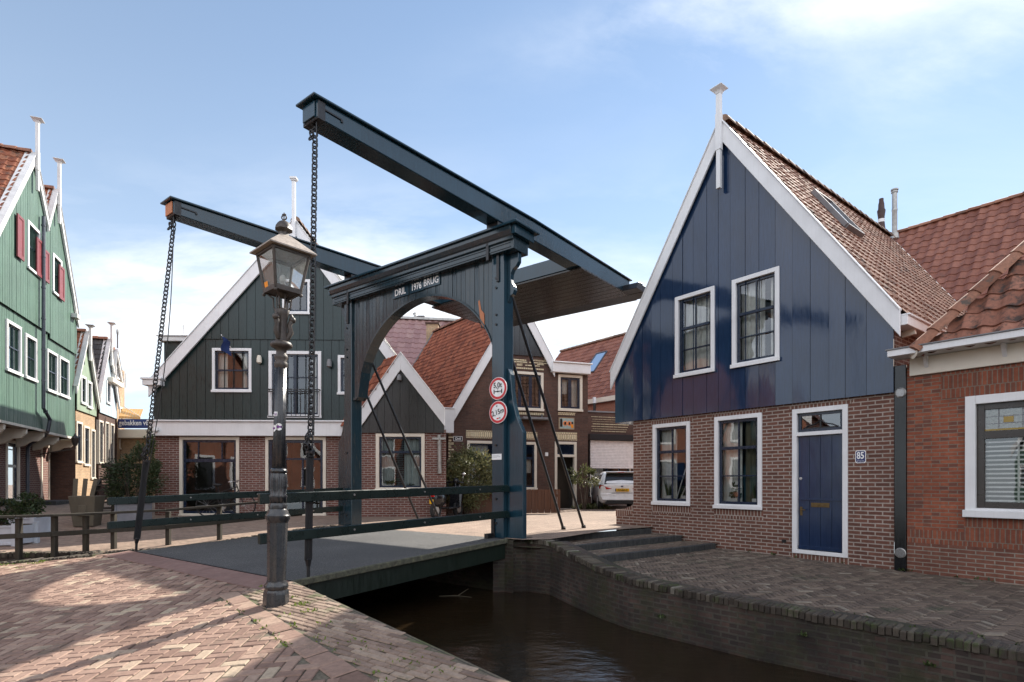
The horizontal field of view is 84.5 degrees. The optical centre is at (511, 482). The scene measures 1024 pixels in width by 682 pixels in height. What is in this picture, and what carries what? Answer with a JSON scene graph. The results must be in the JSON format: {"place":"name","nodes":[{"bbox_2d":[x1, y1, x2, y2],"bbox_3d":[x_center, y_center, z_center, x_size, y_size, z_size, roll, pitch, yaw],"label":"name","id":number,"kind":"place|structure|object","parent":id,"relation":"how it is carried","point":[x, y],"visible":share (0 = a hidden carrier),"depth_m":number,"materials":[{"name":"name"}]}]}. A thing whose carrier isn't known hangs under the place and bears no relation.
{"place":"outdoors","nodes":[
{"label":"outdoors","id":0,"kind":"place"},
{"bbox_2d":[0,554,339,681],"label":"quay paving","id":1,"kind":"structure","parent":0,"point":[119,605],"depth_m":5.39,"materials":[{"name":"brown brick"}]},
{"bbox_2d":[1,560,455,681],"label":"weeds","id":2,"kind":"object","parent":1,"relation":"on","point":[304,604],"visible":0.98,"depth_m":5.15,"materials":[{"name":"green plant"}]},
{"bbox_2d":[0,553,509,681],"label":"quay ground","id":3,"kind":"structure","parent":0,"point":[320,675],"depth_m":4.61,"materials":[{"name":"brown brick"}]},
{"bbox_2d":[0,552,102,564],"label":"quay edge coping","id":4,"kind":"object","parent":3,"relation":"on","point":[49,558],"visible":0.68,"depth_m":9.59,"materials":[{"name":"stone"}]},
{"bbox_2d":[104,551,288,590],"bbox_3d":[-4.829,1.250,8.251,5.180,0.103,0.380,0,0,37],"label":"threshold strip","id":5,"kind":"object","parent":3,"relation":"on","point":[238,578],"visible":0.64,"depth_m":7.91,"materials":[{"name":"red concrete"}]},
{"bbox_2d":[220,592,375,681],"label":"kerb paving","id":6,"kind":"structure","parent":3,"relation":"on","point":[331,665],"depth_m":4.65,"materials":[{"name":"beige stone"}]},
{"bbox_2d":[0,499,648,552],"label":"street","id":7,"kind":"structure","parent":0,"point":[543,525],"depth_m":13.15,"materials":[{"name":"brick"}]},
{"bbox_2d":[0,521,39,546],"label":"planter box","id":8,"kind":"object","parent":7,"relation":"on","point":[34,527],"visible":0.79,"depth_m":11.62,"materials":[{"name":"white paint"}]},
{"bbox_2d":[0,497,39,524],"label":"shrub","id":9,"kind":"object","parent":8,"relation":"in","point":[18,507],"visible":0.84,"depth_m":11.62,"materials":[{"name":"green plant"}]},
{"bbox_2d":[0,116,51,506],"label":"house","id":10,"kind":"structure","parent":7,"relation":"on","point":[24,284],"depth_m":18.14,"materials":[{"name":"green paint"}]},
{"bbox_2d":[6,440,21,500],"bbox_3d":[-16.924,-0.368,19.041,0.415,2.106,1.076,0,0,-13],"label":"window","id":11,"kind":"structure","parent":10,"relation":"in","point":[12,452],"depth_m":19.18,"materials":[{"name":"beige paint"}]},
{"bbox_2d":[5,318,23,376],"bbox_3d":[-15.314,-4.112,17.256,0.432,1.561,1.115,0,0,-12],"label":"window","id":12,"kind":"structure","parent":10,"relation":"in","point":[8,322],"depth_m":17.24,"materials":[{"name":"white paint"}]},
{"bbox_2d":[24,332,38,382],"bbox_3d":[-16.286,-4.077,18.246,1.285,1.490,0.990,0,0,-22],"label":"window","id":13,"kind":"structure","parent":10,"relation":"in","point":[33,379],"depth_m":18.43,"materials":[{"name":"white paint"}]},
{"bbox_2d":[27,219,40,278],"bbox_3d":[-15.765,-7.650,18.511,0.418,1.576,1.083,0,0,-13],"label":"window","id":14,"kind":"structure","parent":10,"relation":"in","point":[29,224],"depth_m":18.34,"materials":[{"name":"white paint"}]},
{"bbox_2d":[41,445,49,499],"bbox_3d":[-18.498,-0.307,21.486,1.285,2.326,0.894,0,0,-22],"label":"front door","id":15,"kind":"structure","parent":10,"relation":"in","point":[47,446],"depth_m":22.02,"materials":[{"name":"beige paint"}]},
{"bbox_2d":[7,514,50,531],"bbox_3d":[-11.403,0.982,13.200,0.850,0.460,0.660,0,0,-6],"label":"planter box","id":16,"kind":"object","parent":7,"relation":"on","point":[45,524],"visible":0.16,"depth_m":13.24,"materials":[{"name":"blue paint"}]},
{"bbox_2d":[4,491,50,514],"bbox_3d":[-11.417,0.546,13.157,1.142,0.739,0.784,0,0,35],"label":"shrub","id":17,"kind":"object","parent":16,"relation":"in","point":[26,496],"visible":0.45,"depth_m":13.11,"materials":[{"name":"green plant"}]},
{"bbox_2d":[20,157,80,504],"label":"house","id":18,"kind":"structure","parent":7,"relation":"on","point":[61,349],"depth_m":20.80,"materials":[{"name":"green paint"}]},
{"bbox_2d":[46,348,59,395],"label":"window","id":19,"kind":"structure","parent":18,"relation":"in","point":[47,351],"depth_m":20.25,"materials":[{"name":"white paint"}]},
{"bbox_2d":[52,252,61,296],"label":"window","id":20,"kind":"structure","parent":18,"relation":"in","point":[54,255],"depth_m":20.16,"materials":[{"name":"white paint"}]},
{"bbox_2d":[58,355,70,399],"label":"window","id":21,"kind":"structure","parent":18,"relation":"in","point":[60,358],"depth_m":21.28,"materials":[{"name":"white paint"}]},
{"bbox_2d":[50,324,100,499],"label":"house","id":22,"kind":"structure","parent":7,"relation":"on","point":[68,466],"depth_m":23.36,"materials":[{"name":"green paint"}]},
{"bbox_2d":[75,421,83,463],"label":"window","id":23,"kind":"structure","parent":22,"relation":"in","point":[78,425],"depth_m":23.29,"materials":[{"name":"beige paint"}]},
{"bbox_2d":[75,375,87,405],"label":"window","id":24,"kind":"structure","parent":22,"relation":"in","point":[82,377],"depth_m":23.49,"materials":[{"name":"white paint"}]},
{"bbox_2d":[75,425,90,466],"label":"window","id":25,"kind":"structure","parent":22,"relation":"in","point":[86,430],"depth_m":24.13,"materials":[{"name":"beige paint"}]},
{"bbox_2d":[75,380,92,409],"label":"window","id":26,"kind":"structure","parent":22,"relation":"in","point":[88,382],"depth_m":24.22,"materials":[{"name":"white paint"}]},
{"bbox_2d":[75,429,96,479],"bbox_3d":[-18.952,-1.247,24.563,1.285,2.240,0.651,0,0,-22],"label":"window","id":27,"kind":"structure","parent":22,"relation":"in","point":[93,432],"depth_m":24.97,"materials":[{"name":"beige paint"}]},
{"bbox_2d":[68,496,104,526],"bbox_3d":[-10.993,0.731,14.600,0.598,0.780,0.599,0,0,-14],"label":"planter","id":28,"kind":"object","parent":7,"relation":"on","point":[82,504],"visible":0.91,"depth_m":14.36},
{"bbox_2d":[72,478,97,495],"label":"leaning boards","id":29,"kind":"object","parent":28,"relation":"in","point":[84,486],"visible":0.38,"depth_m":16.30,"materials":[{"name":"brown wood"}]},
{"bbox_2d":[92,322,120,498],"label":"house","id":30,"kind":"structure","parent":7,"relation":"on","point":[106,416],"depth_m":26.45,"materials":[{"name":"blue paint"}]},
{"bbox_2d":[95,419,103,464],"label":"window","id":31,"kind":"structure","parent":30,"relation":"in","point":[99,424],"depth_m":25.61,"materials":[{"name":"beige paint"}]},
{"bbox_2d":[105,421,108,461],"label":"window","id":32,"kind":"structure","parent":30,"relation":"in","point":[106,423],"depth_m":26.92,"materials":[{"name":"beige paint"}]},
{"bbox_2d":[106,380,111,404],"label":"window","id":33,"kind":"structure","parent":30,"relation":"in","point":[107,382],"depth_m":26.62,"materials":[{"name":"white paint"}]},
{"bbox_2d":[110,423,114,462],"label":"window","id":34,"kind":"structure","parent":30,"relation":"in","point":[112,426],"depth_m":27.81,"materials":[{"name":"beige paint"}]},
{"bbox_2d":[119,406,142,418],"bbox_3d":[-18.288,-3.376,27.103,0.875,0.668,0.563,0,0,-20],"label":"awning","id":35,"kind":"object","parent":30,"relation":"attached to","point":[136,414],"visible":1,"depth_m":27.02,"materials":[{"name":"fabric"}]},
{"bbox_2d":[108,329,125,492],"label":"house","id":36,"kind":"structure","parent":7,"relation":"on","point":[120,381],"depth_m":28.47,"materials":[{"name":"beige paint"}]},
{"bbox_2d":[95,462,141,511],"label":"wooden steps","id":37,"kind":"structure","parent":7,"relation":"on","point":[99,484],"depth_m":17.40,"materials":[{"name":"brown wood"}]},
{"bbox_2d":[114,503,151,520],"bbox_3d":[-10.193,0.812,15.200,0.700,0.640,0.660,0,0,-3],"label":"planter","id":38,"kind":"object","parent":7,"relation":"on","point":[129,516],"visible":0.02,"depth_m":14.94,"materials":[{"name":"grey metal"}]},
{"bbox_2d":[99,444,169,506],"bbox_3d":[-10.812,-0.067,16.186,1.574,2.196,1.560,0,0,0],"label":"bush","id":39,"kind":"object","parent":7,"relation":"on","point":[122,475],"visible":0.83,"depth_m":16.05,"materials":[{"name":"green plant"}]},
{"bbox_2d":[118,419,154,496],"bbox_3d":[-19.053,-1.229,29.986,2.600,4.024,2.627,0,0,0],"label":"fish stall","id":40,"kind":"object","parent":7,"relation":"on","point":[129,437],"visible":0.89,"depth_m":28.70,"materials":[{"name":"beige brick"}]},
{"bbox_2d":[135,427,159,494],"bbox_3d":[-10.742,-0.312,16.652,0.776,2.658,0.648,0,0,30],"label":"bush","id":41,"kind":"object","parent":7,"relation":"on","point":[153,450],"visible":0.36,"depth_m":16.61,"materials":[{"name":"green plant"}]},
{"bbox_2d":[195,480,255,514],"bbox_3d":[-8.558,0.479,16.862,1.745,1.100,0.584,0,4,-4],"label":"bicycle","id":42,"kind":"object","parent":7,"relation":"on","point":[217,485],"visible":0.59,"depth_m":16.84,"materials":[{"name":"metal"}]},
{"bbox_2d":[140,176,403,515],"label":"house","id":43,"kind":"structure","parent":7,"relation":"on","point":[215,422],"depth_m":17.42,"materials":[{"name":"green paint"}]},
{"bbox_2d":[178,437,238,515],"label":"shop window","id":44,"kind":"structure","parent":43,"relation":"in","point":[204,462],"depth_m":18.38,"materials":[{"name":"glass"}]},
{"bbox_2d":[221,335,231,355],"bbox_3d":[-8.569,-4.116,17.048,0.184,0.559,0.659,0,0,-2],"label":"flag","id":45,"kind":"object","parent":43,"relation":"attached to","point":[225,346],"visible":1,"depth_m":16.89,"materials":[{"name":"fabric"}]},
{"bbox_2d":[211,348,251,391],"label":"window","id":46,"kind":"structure","parent":43,"relation":"in","point":[242,369],"depth_m":17.57,"materials":[{"name":"white paint"}]},
{"bbox_2d":[267,351,321,417],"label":"balcony door","id":47,"kind":"structure","parent":43,"relation":"in","point":[296,377],"depth_m":17.49,"materials":[{"name":"white paint"}]},
{"bbox_2d":[265,437,325,515],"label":"shop window","id":48,"kind":"structure","parent":43,"relation":"in","point":[295,451],"depth_m":19.50,"materials":[{"name":"beige paint"}]},
{"bbox_2d":[282,279,309,314],"bbox_3d":[-6.674,-5.741,18.003,0.895,1.115,1.285,0,0,-2],"label":"window","id":49,"kind":"structure","parent":43,"relation":"in","point":[300,305],"depth_m":17.46,"materials":[{"name":"white paint"}]},
{"bbox_2d":[337,355,343,394],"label":"window","id":50,"kind":"structure","parent":43,"relation":"in","point":[340,357],"depth_m":17.47,"materials":[{"name":"white paint"}]},
{"bbox_2d":[340,352,445,516],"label":"house","id":51,"kind":"structure","parent":7,"relation":"on","point":[418,408],"depth_m":16.87,"materials":[{"name":"black brick"}]},
{"bbox_2d":[383,478,414,484],"bbox_3d":[-3.420,0.030,17.032,0.983,0.370,0.312,0,0,0],"label":"flower box","id":52,"kind":"object","parent":51,"relation":"in","point":[390,482],"visible":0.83,"depth_m":17.00,"materials":[{"name":"green plant"}]},
{"bbox_2d":[375,433,424,488],"bbox_3d":[-3.345,-0.612,16.984,1.503,1.730,0.298,0,0,0],"label":"window","id":53,"kind":"structure","parent":51,"relation":"in","point":[416,441],"depth_m":17.07,"materials":[{"name":"beige paint"}]},
{"bbox_2d":[385,312,456,365],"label":"house","id":54,"kind":"structure","parent":7,"relation":"on","point":[406,336],"depth_m":30.14,"materials":[{"name":"tile"}]},
{"bbox_2d":[429,473,465,516],"bbox_3d":[-1.935,0.376,16.821,0.824,1.368,1.770,0,0,25],"label":"scooter","id":55,"kind":"object","parent":7,"relation":"on","point":[455,504],"visible":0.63,"depth_m":17.10,"materials":[{"name":"plastic"}]},
{"bbox_2d":[446,443,491,513],"bbox_3d":[-1.405,-0.132,17.967,2.304,2.316,1.534,0,0,0],"label":"bush","id":56,"kind":"object","parent":7,"relation":"on","point":[459,463],"visible":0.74,"depth_m":17.80,"materials":[{"name":"green plant"}]},
{"bbox_2d":[412,318,592,508],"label":"house","id":57,"kind":"structure","parent":7,"relation":"on","point":[452,365],"depth_m":21.86,"materials":[{"name":"brown brick"}]},
{"bbox_2d":[425,322,440,341],"bbox_3d":[-3.789,-6.945,27.050,0.660,1.360,0.600,0,0,0],"label":"chimney","id":58,"kind":"object","parent":57,"relation":"on","point":[431,327],"visible":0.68,"depth_m":26.80,"materials":[{"name":"beige brick"}]},
{"bbox_2d":[453,436,461,440],"bbox_3d":[-1.983,-1.617,20.698,0.340,0.180,0.019,0,0,-18],"label":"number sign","id":59,"kind":"object","parent":57,"relation":"attached to","point":[457,438],"visible":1,"depth_m":20.69,"materials":[{"name":"white metal"}]},
{"bbox_2d":[467,441,537,489],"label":"window","id":60,"kind":"structure","parent":57,"relation":"in","point":[531,448],"depth_m":21.63,"materials":[{"name":"beige paint"}]},
{"bbox_2d":[513,371,543,410],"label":"window","id":61,"kind":"structure","parent":57,"relation":"in","point":[528,381],"depth_m":21.74,"materials":[{"name":"beige paint"}]},
{"bbox_2d":[558,417,573,429],"bbox_3d":[2.132,-2.317,22.043,0.665,0.460,0.070,0,0,-18],"label":"tile picture","id":62,"kind":"object","parent":57,"relation":"attached to","point":[565,423],"visible":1,"depth_m":22.02,"materials":[{"name":"white tile"}]},
{"bbox_2d":[558,374,582,411],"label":"window","id":63,"kind":"structure","parent":57,"relation":"in","point":[569,386],"depth_m":22.22,"materials":[{"name":"beige paint"}]},
{"bbox_2d":[446,489,559,513],"bbox_3d":[-0.270,0.607,18.426,3.773,0.786,0.087,0,0,-8],"label":"fence","id":64,"kind":"object","parent":7,"relation":"on","point":[542,501],"visible":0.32,"depth_m":18.55,"materials":[{"name":"brown wood"}]},
{"bbox_2d":[567,463,601,509],"bbox_3d":[2.670,0.122,21.390,1.122,1.803,1.345,0,0,-43],"label":"plant","id":65,"kind":"object","parent":7,"relation":"on","point":[580,480],"visible":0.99,"depth_m":21.23,"materials":[{"name":"green plant"}]},
{"bbox_2d":[555,332,625,411],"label":"house","id":66,"kind":"structure","parent":7,"relation":"on","point":[600,354],"depth_m":32.34,"materials":[{"name":"brown tile"}]},
{"bbox_2d":[590,350,607,372],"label":"roof window","id":67,"kind":"structure","parent":66,"relation":"in","point":[598,357],"depth_m":32.79,"materials":[{"name":"blue glass"}]},
{"bbox_2d":[572,502,612,508],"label":"weeds","id":68,"kind":"object","parent":7,"relation":"on","point":[593,506],"visible":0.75,"depth_m":21.74,"materials":[{"name":"green plant"}]},
{"bbox_2d":[588,410,632,504],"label":"building","id":69,"kind":"structure","parent":7,"relation":"on","point":[610,444],"depth_m":25.87,"materials":[{"name":"brown brick"}]},
{"bbox_2d":[593,397,595,410],"bbox_3d":[4.182,-3.647,28.600,0.170,1.373,0.170,0,0,0],"label":"flue pipe","id":70,"kind":"object","parent":69,"relation":"on","point":[594,403],"visible":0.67,"depth_m":28.54,"materials":[{"name":"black metal"}]},
{"bbox_2d":[589,440,630,496],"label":"window","id":71,"kind":"structure","parent":69,"relation":"in","point":[599,470],"depth_m":26.02,"materials":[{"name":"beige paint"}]},
{"bbox_2d":[589,469,632,508],"bbox_3d":[4.251,0.239,23.181,2.120,1.572,3.933,0,0,3],"label":"parked car","id":72,"kind":"object","parent":7,"relation":"on","point":[615,487],"visible":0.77,"depth_m":21.34,"materials":[{"name":"paint"}]},
{"bbox_2d":[616,505,633,530],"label":"garden wall","id":73,"kind":"structure","parent":7,"relation":"on","point":[625,516],"depth_m":13.70,"materials":[{"name":"brown brick"}]},
{"bbox_2d":[609,82,966,568],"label":"house","id":74,"kind":"structure","parent":7,"relation":"on","point":[785,303],"depth_m":11.13,"materials":[{"name":"blue paint"}]},
{"bbox_2d":[664,481,671,497],"bbox_3d":[3.589,0.125,12.910,0.119,0.498,0.268,0,0,-38],"label":"pot plant","id":75,"kind":"object","parent":74,"relation":"in","point":[668,494],"visible":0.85,"depth_m":12.89,"materials":[{"name":"green plant"}]},
{"bbox_2d":[651,421,689,505],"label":"window","id":76,"kind":"structure","parent":74,"relation":"in","point":[670,441],"depth_m":12.96,"materials":[{"name":"white paint"}]},
{"bbox_2d":[676,468,685,498],"bbox_3d":[3.835,-0.131,12.614,0.037,1.018,0.406,0,0,-33],"label":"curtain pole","id":77,"kind":"object","parent":74,"relation":"in","point":[681,484],"visible":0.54,"depth_m":12.66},
{"bbox_2d":[680,484,685,498],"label":"pot plant","id":78,"kind":"object","parent":74,"relation":"in","point":[683,493],"visible":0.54,"depth_m":12.60,"materials":[{"name":"green plant"}]},
{"bbox_2d":[673,286,714,378],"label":"window","id":79,"kind":"structure","parent":74,"relation":"in","point":[699,326],"depth_m":12.20,"materials":[{"name":"white paint"}]},
{"bbox_2d":[729,482,742,500],"bbox_3d":[4.603,0.186,11.647,0.229,0.430,0.342,0,0,-9],"label":"pot plant","id":80,"kind":"object","parent":74,"relation":"in","point":[732,498],"visible":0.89,"depth_m":11.57,"materials":[{"name":"green plant"}]},
{"bbox_2d":[712,412,761,509],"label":"window","id":81,"kind":"structure","parent":74,"relation":"in","point":[737,438],"depth_m":11.58,"materials":[{"name":"white paint"}]},
{"bbox_2d":[751,479,755,501],"bbox_3d":[4.896,0.132,11.233,0.115,0.537,0.243,0,0,-38],"label":"pot plant","id":82,"kind":"object","parent":74,"relation":"in","point":[754,498],"visible":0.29,"depth_m":11.26,"materials":[{"name":"green plant"}]},
{"bbox_2d":[730,266,779,368],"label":"window","id":83,"kind":"structure","parent":74,"relation":"in","point":[769,309],"depth_m":11.25,"materials":[{"name":"white paint"}]},
{"bbox_2d":[811,188,864,237],"bbox_3d":[7.055,-5.832,12.211,0.870,1.083,0.779,0,0,-38],"label":"roof window","id":84,"kind":"structure","parent":74,"relation":"in","point":[824,200],"depth_m":12.04,"materials":[{"name":"grey glass"}]},
{"bbox_2d":[855,450,865,462],"bbox_3d":[5.933,-0.444,9.602,0.014,0.216,0.164,0,0,-38],"label":"number plate","id":85,"kind":"object","parent":74,"relation":"attached to","point":[860,456],"visible":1,"depth_m":9.60,"materials":[{"name":"metal"}]},
{"bbox_2d":[877,198,885,227],"bbox_3d":[11.691,-8.502,17.858,0.232,0.975,0.229,0,0,0],"label":"flue pipe","id":86,"kind":"object","parent":74,"relation":"on","point":[881,210],"visible":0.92,"depth_m":17.79,"materials":[{"name":"metal"}]},
{"bbox_2d":[891,188,898,239],"bbox_3d":[12.581,-8.834,18.551,0.255,1.632,0.251,0,0,0],"label":"flue pipe","id":87,"kind":"object","parent":74,"relation":"on","point":[894,191],"visible":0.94,"depth_m":18.49,"materials":[{"name":"metal"}]},
{"bbox_2d":[895,191,1023,310],"bbox_3d":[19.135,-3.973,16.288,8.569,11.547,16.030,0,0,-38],"label":"roof","id":88,"kind":"structure","parent":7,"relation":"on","point":[958,255],"depth_m":18.93,"materials":[{"name":"tile"}]},
{"bbox_2d":[241,581,507,681],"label":"quay edge paving","id":89,"kind":"structure","parent":0,"point":[380,632],"depth_m":4.58,"materials":[{"name":"brick"}]},
{"bbox_2d":[249,213,316,607],"bbox_3d":[-2.409,-0.774,5.944,0.498,4.142,0.498,0,0,43],"label":"street lamp","id":90,"kind":"object","parent":89,"relation":"on","point":[282,247],"visible":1,"depth_m":5.88,"materials":[{"name":"black metal"}]},
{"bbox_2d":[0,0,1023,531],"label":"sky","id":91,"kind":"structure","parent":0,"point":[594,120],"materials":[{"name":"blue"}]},
{"bbox_2d":[334,579,857,681],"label":"water","id":92,"kind":"structure","parent":0,"point":[524,636],"depth_m":7.11,"materials":[{"name":"black liquid"}]},
{"bbox_2d":[0,525,337,561],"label":"quay wall","id":93,"kind":"structure","parent":92,"relation":"in","point":[6,556],"depth_m":10.33,"materials":[{"name":"brick"}]},
{"bbox_2d":[0,501,301,560],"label":"railing","id":94,"kind":"object","parent":93,"relation":"on","point":[19,535],"visible":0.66,"depth_m":10.52,"materials":[{"name":"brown wood"}]},
{"bbox_2d":[294,583,499,678],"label":"quay wall","id":95,"kind":"structure","parent":92,"relation":"in","point":[418,641],"depth_m":4.48,"materials":[{"name":"brick"}]},
{"bbox_2d":[421,540,514,592],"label":"abutment wall","id":96,"kind":"structure","parent":92,"relation":"in","point":[479,576],"depth_m":10.66,"materials":[{"name":"brick"}]},
{"bbox_2d":[107,92,645,599],"bbox_3d":[-1.759,-1.850,12.221,5.720,6.820,10.418,0,0,37],"label":"drawbridge","id":97,"kind":"object","parent":96,"relation":"on","point":[489,286],"visible":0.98,"depth_m":10.43,"materials":[{"name":"teal paint"}]},
{"bbox_2d":[492,454,501,459],"bbox_3d":[-0.284,-0.480,10.470,0.230,0.110,0.011,0,0,37],"label":"notice plate","id":98,"kind":"object","parent":97,"relation":"attached to","point":[496,456],"visible":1,"depth_m":10.46,"materials":[{"name":"white metal"}]},
{"bbox_2d":[489,377,506,399],"bbox_3d":[-0.246,-1.737,10.408,0.416,0.416,0.057,0,0,37],"label":"road sign","id":99,"kind":"object","parent":97,"relation":"attached to","point":[498,388],"visible":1,"depth_m":10.38,"materials":[{"name":"white metal"}]},
{"bbox_2d":[489,401,506,423],"bbox_3d":[-0.246,-1.300,10.408,0.416,0.416,0.057,-16,-10,36],"label":"road sign","id":100,"kind":"object","parent":97,"relation":"attached to","point":[498,412],"visible":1,"depth_m":10.38,"materials":[{"name":"white metal"}]},
{"bbox_2d":[493,537,1023,681],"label":"quay wall","id":101,"kind":"structure","parent":92,"relation":"in","point":[850,646],"depth_m":6.34,"materials":[{"name":"brick"}]},
{"bbox_2d":[513,533,1023,643],"bbox_3d":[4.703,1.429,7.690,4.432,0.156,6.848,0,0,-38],"label":"quay pavement","id":102,"kind":"structure","parent":0,"point":[942,604],"depth_m":7.64,"materials":[{"name":"grey brick"}]},
{"bbox_2d":[554,528,650,540],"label":"step kerb","id":103,"kind":"structure","parent":102,"relation":"on","point":[605,534],"depth_m":12.06,"materials":[{"name":"stone"}]},
{"bbox_2d":[569,533,682,544],"bbox_3d":[2.047,1.159,11.508,3.995,0.024,0.696,0,0,-38],"label":"step tread","id":104,"kind":"object","parent":102,"relation":"on","point":[575,542],"visible":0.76,"depth_m":11.70,"materials":[{"name":"grey stone"}]},
{"bbox_2d":[577,535,681,550],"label":"step kerb","id":105,"kind":"structure","parent":102,"relation":"on","point":[621,543],"depth_m":11.26,"materials":[{"name":"stone"}]},
{"bbox_2d":[589,541,711,554],"bbox_3d":[2.541,1.259,10.854,4.002,0.024,0.696,0,0,-38],"label":"step tread","id":106,"kind":"object","parent":102,"relation":"on","point":[639,548],"visible":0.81,"depth_m":10.95,"materials":[{"name":"grey stone"}]},
{"bbox_2d":[597,543,714,561],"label":"step kerb","id":107,"kind":"structure","parent":102,"relation":"on","point":[649,553],"depth_m":10.48,"materials":[{"name":"stone"}]},
{"bbox_2d":[657,550,1019,667],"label":"weeds","id":108,"kind":"object","parent":102,"relation":"on","point":[927,663],"visible":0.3,"depth_m":5.98,"materials":[{"name":"green plant"}]},
{"bbox_2d":[885,241,1023,585],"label":"house","id":109,"kind":"structure","parent":102,"relation":"on","point":[965,445],"depth_m":8.46,"materials":[{"name":"orange brick"}]},
{"bbox_2d":[894,365,906,571],"bbox_3d":[6.286,-0.173,9.123,0.078,3.447,0.171,0,0,-38],"label":"cover panel","id":110,"kind":"object","parent":109,"relation":"attached to","point":[900,466],"visible":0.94,"depth_m":9.11,"materials":[{"name":"metal"}]},
{"bbox_2d":[962,391,1023,518],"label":"window","id":111,"kind":"structure","parent":109,"relation":"in","point":[994,423],"depth_m":8.33,"materials":[{"name":"white paint"}]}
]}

